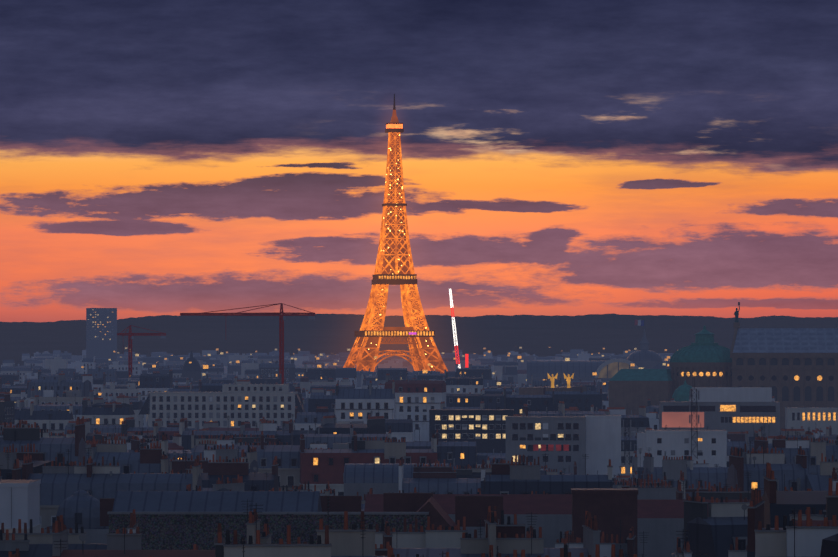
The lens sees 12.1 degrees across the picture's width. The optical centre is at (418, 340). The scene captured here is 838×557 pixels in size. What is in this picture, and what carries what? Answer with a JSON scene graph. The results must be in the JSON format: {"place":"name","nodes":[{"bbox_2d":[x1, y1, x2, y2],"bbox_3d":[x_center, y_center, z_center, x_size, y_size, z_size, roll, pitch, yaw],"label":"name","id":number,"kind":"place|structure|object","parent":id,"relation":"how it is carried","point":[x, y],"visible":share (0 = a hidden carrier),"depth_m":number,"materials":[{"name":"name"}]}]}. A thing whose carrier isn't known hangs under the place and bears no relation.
{"place":"outdoors","nodes":[
{"label":"outdoors","id":0,"kind":"place"},
{"bbox_2d":[0,347,837,556],"bbox_3d":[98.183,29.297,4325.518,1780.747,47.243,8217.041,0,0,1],"label":"city blocks","id":1,"kind":"structure","parent":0,"point":[70,424],"depth_m":746.73,"materials":[{"name":"concrete"}]},
{"bbox_2d":[0,313,837,371],"bbox_3d":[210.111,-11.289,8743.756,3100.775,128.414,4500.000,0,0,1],"label":"distant hills","id":2,"kind":"structure","parent":0,"point":[495,335],"depth_m":9326.49,"materials":[{"name":"grey"}]},
{"bbox_2d":[0,0,837,321],"label":"sky","id":3,"kind":"structure","parent":0,"point":[158,157],"materials":[{"name":"orange"}]},
{"label":"ground","id":4,"kind":"structure","parent":0,"visible":0},
{"bbox_2d":[117,325,165,376],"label":"tower crane","id":5,"kind":"object","parent":4,"relation":"on","point":[161,334],"visible":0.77,"depth_m":3001.77,"materials":[{"name":"paint"}]},
{"bbox_2d":[180,303,314,383],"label":"tower crane","id":6,"kind":"object","parent":4,"relation":"on","point":[311,315],"visible":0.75,"depth_m":2498.38,"materials":[{"name":"paint"}]},
{"bbox_2d":[343,94,447,372],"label":"eiffel tower","id":7,"kind":"structure","parent":4,"relation":"on","point":[394,265],"depth_m":4182.95,"materials":[{"name":"brown metal"}]},
{"bbox_2d":[0,308,837,556],"bbox_3d":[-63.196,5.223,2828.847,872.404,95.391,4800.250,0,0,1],"label":"buildings","id":8,"kind":"structure","parent":4,"relation":"on","point":[176,520],"depth_m":501.38,"materials":[{"name":"concrete"}]},
{"bbox_2d":[449,289,467,367],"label":"crane","id":9,"kind":"object","parent":4,"relation":"on","point":[466,357],"visible":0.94,"depth_m":3695.20,"materials":[{"name":"red"}]},
{"bbox_2d":[527,319,670,384],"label":"glass-domed palace","id":10,"kind":"structure","parent":4,"relation":"on","point":[644,357],"depth_m":3278.81,"materials":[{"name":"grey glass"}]},
{"bbox_2d":[519,302,837,431],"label":"opera garnier","id":11,"kind":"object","parent":4,"relation":"on","point":[794,367],"visible":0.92,"depth_m":1700.57,"materials":[{"name":"stone"}]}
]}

